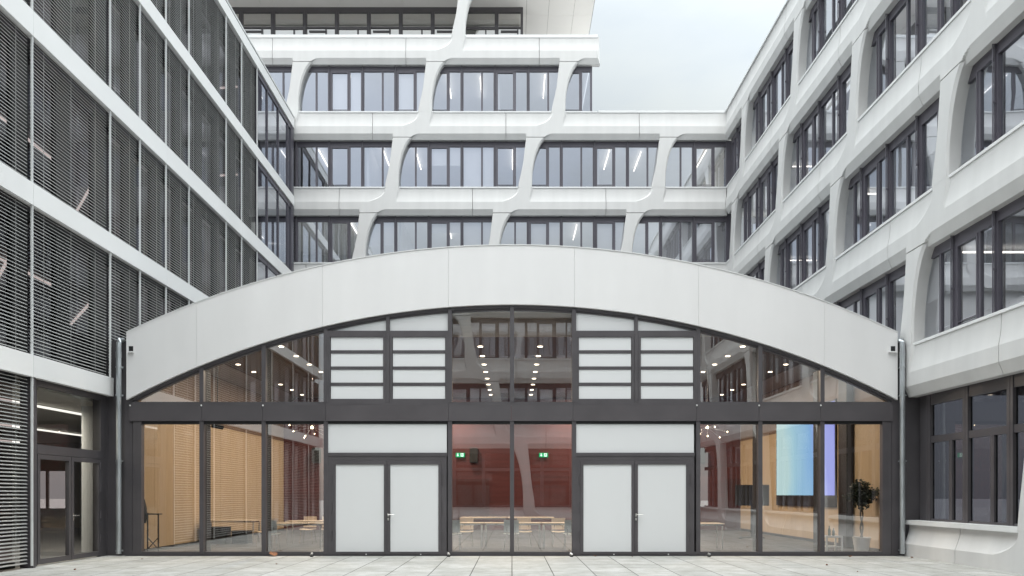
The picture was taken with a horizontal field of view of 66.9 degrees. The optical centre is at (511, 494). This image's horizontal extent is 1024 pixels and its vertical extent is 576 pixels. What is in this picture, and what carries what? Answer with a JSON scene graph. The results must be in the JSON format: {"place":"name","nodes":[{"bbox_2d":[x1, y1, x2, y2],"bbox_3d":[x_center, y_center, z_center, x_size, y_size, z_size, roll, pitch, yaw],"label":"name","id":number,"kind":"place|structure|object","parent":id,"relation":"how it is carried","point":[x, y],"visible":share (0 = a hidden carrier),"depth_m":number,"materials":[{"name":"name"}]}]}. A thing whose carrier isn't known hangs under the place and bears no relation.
{"place":"outdoors","nodes":[
{"label":"outdoors","id":0,"kind":"place"},
{"bbox_2d":[0,0,293,569],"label":"office building","id":1,"kind":"structure","parent":0,"point":[142,172],"depth_m":20.16,"materials":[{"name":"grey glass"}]},
{"bbox_2d":[0,372,14,569],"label":"window","id":2,"kind":"structure","parent":1,"relation":"in","point":[1,375],"depth_m":16.04,"materials":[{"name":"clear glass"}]},
{"bbox_2d":[40,471,64,507],"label":"yard window","id":3,"kind":"structure","parent":1,"relation":"in","point":[56,478],"depth_m":35.46,"materials":[{"name":"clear glass"}]},
{"bbox_2d":[20,377,107,567],"bbox_3d":[-10.289,-0.600,17.985,0.362,4.300,3.553,0,0,-3],"label":"entrance door","id":4,"kind":"structure","parent":1,"relation":"in","point":[98,456],"depth_m":17.85,"materials":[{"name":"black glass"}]},
{"bbox_2d":[0,196,186,375],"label":"window","id":5,"kind":"structure","parent":1,"relation":"in","point":[28,218],"depth_m":18.03,"materials":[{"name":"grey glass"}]},
{"bbox_2d":[0,22,254,296],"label":"window","id":6,"kind":"structure","parent":1,"relation":"in","point":[124,142],"depth_m":19.55,"materials":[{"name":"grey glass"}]},
{"bbox_2d":[23,0,254,226],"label":"window","id":7,"kind":"structure","parent":1,"relation":"in","point":[94,50],"depth_m":22.41,"materials":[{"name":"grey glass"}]},
{"bbox_2d":[151,0,254,133],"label":"window","id":8,"kind":"structure","parent":1,"relation":"in","point":[238,96],"depth_m":27.09,"materials":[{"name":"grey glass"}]},
{"bbox_2d":[255,251,280,281],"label":"window","id":9,"kind":"structure","parent":1,"relation":"in","point":[266,270],"depth_m":31.51,"materials":[{"name":"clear glass"}]},
{"bbox_2d":[255,159,293,271],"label":"window","id":10,"kind":"structure","parent":1,"relation":"in","point":[275,211],"depth_m":32.96,"materials":[{"name":"grey glass"}]},
{"bbox_2d":[255,68,293,195],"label":"window","id":11,"kind":"structure","parent":1,"relation":"in","point":[275,132],"depth_m":32.96,"materials":[{"name":"grey glass"}]},
{"bbox_2d":[228,0,731,270],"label":"office building","id":12,"kind":"structure","parent":0,"point":[420,124],"depth_m":35.98,"materials":[{"name":"white concrete"}]},
{"bbox_2d":[266,67,291,98],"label":"window","id":13,"kind":"structure","parent":12,"relation":"in","point":[283,70],"depth_m":35.97,"materials":[{"name":"grey metal"}]},
{"bbox_2d":[249,216,358,263],"bbox_3d":[-10.011,-11.760,35.920,6.150,2.270,0.370,0,0,0],"label":"window","id":14,"kind":"structure","parent":12,"relation":"in","point":[331,220],"depth_m":35.97,"materials":[{"name":"grey glass"}]},
{"bbox_2d":[294,141,391,187],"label":"window","id":15,"kind":"structure","parent":12,"relation":"in","point":[330,145],"depth_m":35.97,"materials":[{"name":"grey glass"}]},
{"bbox_2d":[299,65,424,112],"bbox_3d":[-6.936,-18.730,35.920,6.150,2.270,0.370,0,0,0],"label":"window","id":16,"kind":"structure","parent":12,"relation":"in","point":[345,84],"depth_m":36.02,"materials":[{"name":"grey glass"}]},
{"bbox_2d":[232,7,522,33],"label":"terrace window","id":17,"kind":"structure","parent":12,"relation":"in","point":[241,11],"depth_m":37.25,"materials":[{"name":"black glass"}]},
{"bbox_2d":[368,216,491,253],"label":"window","id":18,"kind":"structure","parent":12,"relation":"in","point":[472,230],"depth_m":36.10,"materials":[{"name":"grey glass"}]},
{"bbox_2d":[399,141,525,188],"bbox_3d":[-2.324,-15.245,35.920,6.150,2.270,0.370,0,0,0],"label":"window","id":19,"kind":"structure","parent":12,"relation":"in","point":[474,159],"depth_m":35.99,"materials":[{"name":"grey glass"}]},
{"bbox_2d":[432,66,558,112],"bbox_3d":[-0.786,-18.730,35.898,6.150,2.270,0.325,0,0,0],"label":"window","id":20,"kind":"structure","parent":12,"relation":"in","point":[446,70],"depth_m":35.97,"materials":[{"name":"grey glass"}]},
{"bbox_2d":[507,216,624,250],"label":"window","id":21,"kind":"structure","parent":12,"relation":"in","point":[608,232],"depth_m":36.03,"materials":[{"name":"grey glass"}]},
{"bbox_2d":[565,67,596,112],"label":"window","id":22,"kind":"structure","parent":12,"relation":"in","point":[578,70],"depth_m":35.97,"materials":[{"name":"grey metal"}]},
{"bbox_2d":[532,141,658,187],"bbox_3d":[3.827,-15.245,35.898,6.150,2.270,0.325,0,0,0],"label":"window","id":23,"kind":"structure","parent":12,"relation":"in","point":[545,145],"depth_m":35.97,"materials":[{"name":"grey glass"}]},
{"bbox_2d":[639,216,725,263],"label":"window","id":24,"kind":"structure","parent":12,"relation":"in","point":[674,232],"depth_m":36.10,"materials":[{"name":"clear glass"}]},
{"bbox_2d":[666,141,725,187],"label":"window","id":25,"kind":"structure","parent":12,"relation":"in","point":[694,145],"depth_m":35.97,"materials":[{"name":"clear glass"}]},
{"bbox_2d":[0,556,1023,575],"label":"courtyard paving","id":26,"kind":"structure","parent":0,"point":[491,566],"depth_m":16.59,"materials":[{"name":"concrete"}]},
{"bbox_2d":[107,244,919,555],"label":"events hall","id":27,"kind":"structure","parent":26,"relation":"on","point":[403,378],"depth_m":19.53,"materials":[{"name":"white metal"}]},
{"bbox_2d":[115,338,124,553],"bbox_3d":[-9.791,-1.224,19.399,0.184,5.429,0.287,0,0,0],"label":"downpipe","id":28,"kind":"object","parent":27,"relation":"attached to","point":[118,395],"visible":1,"depth_m":19.27,"materials":[{"name":"metal"}]},
{"bbox_2d":[144,499,161,550],"bbox_3d":[-9.344,0.844,20.243,0.661,1.413,0.214,0,0,0],"label":"chair","id":29,"kind":"object","parent":27,"relation":"on","point":[146,514],"visible":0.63,"depth_m":20.23,"materials":[{"name":"black plastic"}]},
{"bbox_2d":[211,367,223,429],"bbox_3d":[-7.620,-2.882,20.050,0.299,2.416,0.120,0,0,-45],"label":"projector","id":30,"kind":"object","parent":27,"relation":"hanging from","point":[218,426],"visible":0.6,"depth_m":20.04,"materials":[{"name":"black plastic"}]},
{"bbox_2d":[211,526,230,543],"bbox_3d":[-9.150,1.279,24.200,0.620,0.518,0.460,0,0,0],"label":"storage box","id":31,"kind":"object","parent":27,"relation":"on","point":[220,534],"visible":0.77,"depth_m":23.98,"materials":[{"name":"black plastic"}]},
{"bbox_2d":[211,520,260,543],"bbox_3d":[-8.750,1.174,24.200,1.620,0.728,0.700,0,0,0],"label":"conference table","id":32,"kind":"object","parent":27,"relation":"on","point":[252,521],"visible":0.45,"depth_m":23.90,"materials":[{"name":"silver metal"}]},
{"bbox_2d":[231,530,251,543],"bbox_3d":[-8.450,1.339,24.250,0.520,0.398,0.460,0,0,0],"label":"storage box","id":33,"kind":"object","parent":27,"relation":"on","point":[241,536],"visible":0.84,"depth_m":24.03,"materials":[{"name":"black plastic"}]},
{"bbox_2d":[256,518,278,546],"bbox_3d":[-7.139,1.125,22.635,0.430,0.830,0.535,0,0,17],"label":"chair","id":34,"kind":"object","parent":27,"relation":"on","point":[277,519],"visible":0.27,"depth_m":22.77,"materials":[{"name":"beige metal"}]},
{"bbox_2d":[271,520,280,550],"bbox_3d":[-6.616,1.125,21.264,0.430,0.830,0.535,0,0,-6],"label":"chair","id":35,"kind":"object","parent":27,"relation":"on","point":[273,526],"visible":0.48,"depth_m":21.06,"materials":[{"name":"silver metal"}]},
{"bbox_2d":[272,522,323,548],"bbox_3d":[-6.100,1.174,21.900,1.620,0.728,0.700,0,0,0],"label":"conference table","id":36,"kind":"object","parent":27,"relation":"on","point":[300,523],"visible":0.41,"depth_m":21.60,"materials":[{"name":"beige wood"}]},
{"bbox_2d":[285,520,323,544],"bbox_3d":[-6.000,1.174,23.600,1.620,0.728,0.700,0,0,0],"label":"conference table","id":37,"kind":"object","parent":27,"relation":"on","point":[300,521],"visible":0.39,"depth_m":23.29,"materials":[{"name":"beige wood"}]},
{"bbox_2d":[289,424,323,437],"bbox_3d":[-6.582,-2.970,25.182,1.366,2.261,1.329,0,0,0],"label":"pendant lamp","id":38,"kind":"object","parent":27,"relation":"hanging from","point":[309,430],"visible":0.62,"depth_m":25.17,"materials":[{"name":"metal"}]},
{"bbox_2d":[299,516,316,543],"bbox_3d":[-6.400,1.125,24.337,0.430,0.830,0.535,0,0,0],"label":"chair","id":39,"kind":"object","parent":27,"relation":"on","point":[310,518],"visible":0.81,"depth_m":24.53,"materials":[{"name":"beige wood"}]},
{"bbox_2d":[312,448,320,462],"bbox_3d":[-8.300,-1.650,32.880,0.340,0.640,0.220,0,0,0],"label":"loudspeaker","id":40,"kind":"object","parent":27,"relation":"attached to","point":[316,455],"visible":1,"depth_m":32.77,"materials":[{"name":"black plastic"}]},
{"bbox_2d":[321,516,323,543],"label":"chair","id":41,"kind":"object","parent":27,"relation":"on","point":[322,529],"visible":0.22,"depth_m":24.45,"materials":[{"name":"beige metal"}]},
{"bbox_2d":[328,331,385,401],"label":"vent window","id":42,"kind":"structure","parent":27,"relation":"in","point":[356,359],"depth_m":19.54,"materials":[{"name":"white glass"}]},
{"bbox_2d":[327,453,447,554],"bbox_3d":[-3.145,0.246,19.526,3.032,2.573,0.212,0,0,0],"label":"double door","id":43,"kind":"structure","parent":27,"relation":"in","point":[386,503],"depth_m":19.53,"materials":[{"name":"white glass"}]},
{"bbox_2d":[390,331,447,401],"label":"vent window","id":44,"kind":"structure","parent":27,"relation":"in","point":[418,359],"depth_m":19.54,"materials":[{"name":"white glass"}]},
{"bbox_2d":[452,520,461,548],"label":"chair","id":45,"kind":"object","parent":27,"relation":"on","point":[455,525],"visible":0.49,"depth_m":21.20,"materials":[{"name":"silver metal"}]},
{"bbox_2d":[456,453,464,456],"bbox_3d":[-2.200,-1.660,32.933,0.380,0.180,0.113,0,0,0],"label":"exit sign","id":46,"kind":"object","parent":27,"relation":"attached to","point":[460,454],"visible":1,"depth_m":32.90,"materials":[{"name":"green plastic"}]},
{"bbox_2d":[458,518,473,546],"bbox_3d":[-1.350,1.125,22.787,0.430,0.830,0.535,0,0,0],"label":"chair","id":47,"kind":"object","parent":27,"relation":"on","point":[466,527],"visible":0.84,"depth_m":22.98,"materials":[{"name":"brown wood"}]},
{"bbox_2d":[452,479,488,529],"bbox_3d":[-1.771,0.450,32.980,1.600,2.200,0.040,0,0,0],"label":"inner door","id":48,"kind":"structure","parent":27,"relation":"in","point":[470,497],"depth_m":32.96,"materials":[{"name":"clear glass"}]},
{"bbox_2d":[460,522,483,548],"bbox_3d":[-1.620,1.174,22.050,1.620,0.728,0.700,0,0,0],"label":"conference table","id":49,"kind":"object","parent":27,"relation":"on","point":[471,523],"visible":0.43,"depth_m":21.75,"materials":[{"name":"brown wood"}]},
{"bbox_2d":[470,448,477,462],"bbox_3d":[-1.620,-1.650,32.880,0.340,0.640,0.220,0,0,0],"label":"loudspeaker","id":50,"kind":"object","parent":27,"relation":"attached to","point":[473,455],"visible":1,"depth_m":32.77,"materials":[{"name":"black plastic"}]},
{"bbox_2d":[460,517,506,537],"bbox_3d":[-1.000,1.174,27.300,1.620,0.728,0.700,0,0,0],"label":"conference table","id":51,"kind":"object","parent":27,"relation":"on","point":[484,518],"visible":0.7,"depth_m":26.99,"materials":[{"name":"beige wood"}]},
{"bbox_2d":[503,520,518,549],"bbox_3d":[-0.020,1.125,21.413,0.430,0.830,0.535,0,0,0],"label":"chair","id":52,"kind":"object","parent":27,"relation":"on","point":[507,525],"visible":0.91,"depth_m":21.19,"materials":[{"name":"silver metal"}]},
{"bbox_2d":[484,522,541,548],"bbox_3d":[0.020,1.174,22.050,1.620,0.728,0.700,0,0,0],"label":"conference table","id":53,"kind":"object","parent":27,"relation":"on","point":[523,523],"visible":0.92,"depth_m":21.75,"materials":[{"name":"beige metal"}]},
{"bbox_2d":[517,518,531,546],"bbox_3d":[0.360,1.125,22.787,0.430,0.830,0.535,0,0,0],"label":"chair","id":54,"kind":"object","parent":27,"relation":"on","point":[524,527],"visible":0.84,"depth_m":22.98,"materials":[{"name":"beige wood"}]},
{"bbox_2d":[508,517,553,537],"bbox_3d":[0.660,1.174,27.300,1.620,0.728,0.700,0,0,0],"label":"conference table","id":55,"kind":"object","parent":27,"relation":"on","point":[535,518],"visible":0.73,"depth_m":26.99,"materials":[{"name":"beige metal"}]},
{"bbox_2d":[539,453,547,456],"bbox_3d":[1.340,-1.660,32.933,0.380,0.180,0.113,0,0,0],"label":"exit sign","id":56,"kind":"object","parent":27,"relation":"attached to","point":[543,454],"visible":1,"depth_m":32.90,"materials":[{"name":"green plastic"}]},
{"bbox_2d":[541,522,564,548],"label":"conference table","id":57,"kind":"object","parent":27,"relation":"on","point":[543,529],"visible":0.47,"depth_m":21.75,"materials":[{"name":"beige metal"}]},
{"bbox_2d":[551,518,566,546],"bbox_3d":[1.380,1.125,22.787,0.430,0.830,0.535,0,0,0],"label":"chair","id":58,"kind":"object","parent":27,"relation":"on","point":[557,527],"visible":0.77,"depth_m":22.98,"materials":[{"name":"beige wood"}]},
{"bbox_2d":[563,520,571,549],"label":"chair","id":59,"kind":"object","parent":27,"relation":"on","point":[568,526],"visible":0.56,"depth_m":21.20,"materials":[{"name":"silver metal"}]},
{"bbox_2d":[576,331,633,401],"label":"vent window","id":60,"kind":"structure","parent":27,"relation":"in","point":[604,359],"depth_m":19.54,"materials":[{"name":"white glass"}]},
{"bbox_2d":[574,453,694,554],"bbox_3d":[3.089,0.246,19.526,3.032,2.573,0.212,0,0,0],"label":"double door","id":61,"kind":"structure","parent":27,"relation":"in","point":[634,503],"depth_m":19.53,"materials":[{"name":"white glass"}]},
{"bbox_2d":[638,331,695,401],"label":"vent window","id":62,"kind":"structure","parent":27,"relation":"in","point":[666,359],"depth_m":19.54,"materials":[{"name":"white glass"}]},
{"bbox_2d":[700,448,704,462],"bbox_3d":[8.000,-1.650,32.880,0.340,0.640,0.220,0,0,0],"label":"loudspeaker","id":63,"kind":"object","parent":27,"relation":"attached to","point":[702,455],"visible":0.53,"depth_m":32.77,"materials":[{"name":"white plastic"}]},
{"bbox_2d":[700,523,724,549],"bbox_3d":[5.050,1.174,21.700,1.620,0.728,0.700,0,0,0],"label":"conference table","id":64,"kind":"object","parent":27,"relation":"on","point":[711,524],"visible":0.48,"depth_m":21.40,"materials":[{"name":"beige metal"}]},
{"bbox_2d":[700,367,727,437],"bbox_3d":[6.218,-2.960,24.982,1.366,2.281,1.329,0,0,0],"label":"pendant lamp","id":65,"kind":"object","parent":27,"relation":"hanging from","point":[707,427],"visible":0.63,"depth_m":25.00,"materials":[{"name":"metal"}]},
{"bbox_2d":[725,479,740,529],"bbox_3d":[9.538,0.450,32.980,0.900,2.200,0.040,0,0,0],"label":"inner door","id":66,"kind":"structure","parent":27,"relation":"in","point":[732,512],"depth_m":32.96,"materials":[{"name":"clear glass"}]},
{"bbox_2d":[735,485,768,538],"bbox_3d":[8.050,0.593,26.000,1.100,1.810,0.600,0,0,25],"label":"display stand","id":67,"kind":"object","parent":27,"relation":"on","point":[743,495],"visible":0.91,"depth_m":26.03,"materials":[{"name":"black plastic"}]},
{"bbox_2d":[776,399,836,506],"bbox_3d":[9.685,-1.225,25.750,0.050,3.250,5.200,0,0,0],"label":"projection screen","id":68,"kind":"object","parent":27,"relation":"attached to","point":[794,464],"visible":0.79,"depth_m":25.95,"materials":[{"name":"blue plastic"}]},
{"bbox_2d":[825,535,842,550],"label":"side table","id":69,"kind":"object","parent":27,"relation":"on","point":[835,537],"visible":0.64,"depth_m":20.23,"materials":[{"name":"white paint"}]},
{"bbox_2d":[838,380,852,547],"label":"column","id":70,"kind":"structure","parent":27,"relation":"on","point":[845,472],"depth_m":22.08,"materials":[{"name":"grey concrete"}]},
{"bbox_2d":[841,479,879,550],"bbox_3d":[9.299,0.551,20.541,1.048,1.974,0.930,0,0,0],"label":"potted tree","id":71,"kind":"object","parent":27,"relation":"on","point":[862,495],"visible":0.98,"depth_m":20.43,"materials":[{"name":"green plant"}]},
{"bbox_2d":[898,338,906,553],"bbox_3d":[9.755,-1.224,19.399,0.184,5.429,0.287,0,0,0],"label":"downpipe","id":72,"kind":"object","parent":27,"relation":"attached to","point":[902,460],"visible":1,"depth_m":19.27,"materials":[{"name":"metal"}]},
{"bbox_2d":[582,0,785,111],"label":"sky","id":73,"kind":"structure","parent":0,"point":[655,54],"materials":[{"name":"white"}]},
{"bbox_2d":[725,0,1023,574],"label":"office building","id":74,"kind":"structure","parent":0,"point":[878,161],"depth_m":18.94,"materials":[{"name":"white concrete"}]},
{"bbox_2d":[726,124,740,187],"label":"window","id":75,"kind":"structure","parent":74,"relation":"in","point":[736,139],"depth_m":34.60,"materials":[{"name":"clear glass"}]},
{"bbox_2d":[747,259,764,279],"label":"window","id":76,"kind":"structure","parent":74,"relation":"in","point":[758,273],"depth_m":31.53,"materials":[{"name":"clear glass"}]},
{"bbox_2d":[734,156,777,254],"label":"window","id":77,"kind":"structure","parent":74,"relation":"in","point":[759,204],"depth_m":31.53,"materials":[{"name":"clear glass"}]},
{"bbox_2d":[744,40,792,161],"bbox_3d":[10.050,-15.245,30.005,0.370,2.270,6.150,0,0,0],"label":"window","id":78,"kind":"structure","parent":74,"relation":"in","point":[775,93],"depth_m":30.00,"materials":[{"name":"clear glass"}]},
{"bbox_2d":[776,199,829,289],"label":"window","id":79,"kind":"structure","parent":74,"relation":"in","point":[802,255],"depth_m":26.80,"materials":[{"name":"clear glass"}]},
{"bbox_2d":[782,63,850,202],"bbox_3d":[10.050,-11.760,25.392,0.370,2.270,6.150,0,0,0],"label":"window","id":80,"kind":"structure","parent":74,"relation":"in","point":[825,127],"depth_m":25.32,"materials":[{"name":"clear glass"}]},
{"bbox_2d":[798,0,857,84],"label":"window","id":81,"kind":"structure","parent":74,"relation":"in","point":[826,16],"depth_m":25.27,"materials":[{"name":"clear glass"}]},
{"bbox_2d":[836,264,905,337],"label":"window","id":82,"kind":"structure","parent":74,"relation":"in","point":[881,301],"depth_m":21.13,"materials":[{"name":"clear glass"}]},
{"bbox_2d":[835,98,938,259],"bbox_3d":[10.050,-8.275,20.780,0.370,2.270,6.150,0,0,0],"label":"window","id":83,"kind":"structure","parent":74,"relation":"in","point":[901,174],"depth_m":20.58,"materials":[{"name":"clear glass"}]},
{"bbox_2d":[857,0,970,120],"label":"window","id":84,"kind":"structure","parent":74,"relation":"in","point":[911,26],"depth_m":20.10,"materials":[{"name":"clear glass"}]},
{"bbox_2d":[905,372,1023,532],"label":"window","id":85,"kind":"structure","parent":74,"relation":"in","point":[972,436],"depth_m":17.16,"materials":[{"name":"black glass"}]},
{"bbox_2d":[913,195,1023,344],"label":"window","id":86,"kind":"structure","parent":74,"relation":"in","point":[977,274],"depth_m":16.81,"materials":[{"name":"clear glass"}]},
{"bbox_2d":[948,19,1023,177],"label":"window","id":87,"kind":"structure","parent":74,"relation":"in","point":[994,109],"depth_m":16.15,"materials":[{"name":"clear glass"}]}
]}

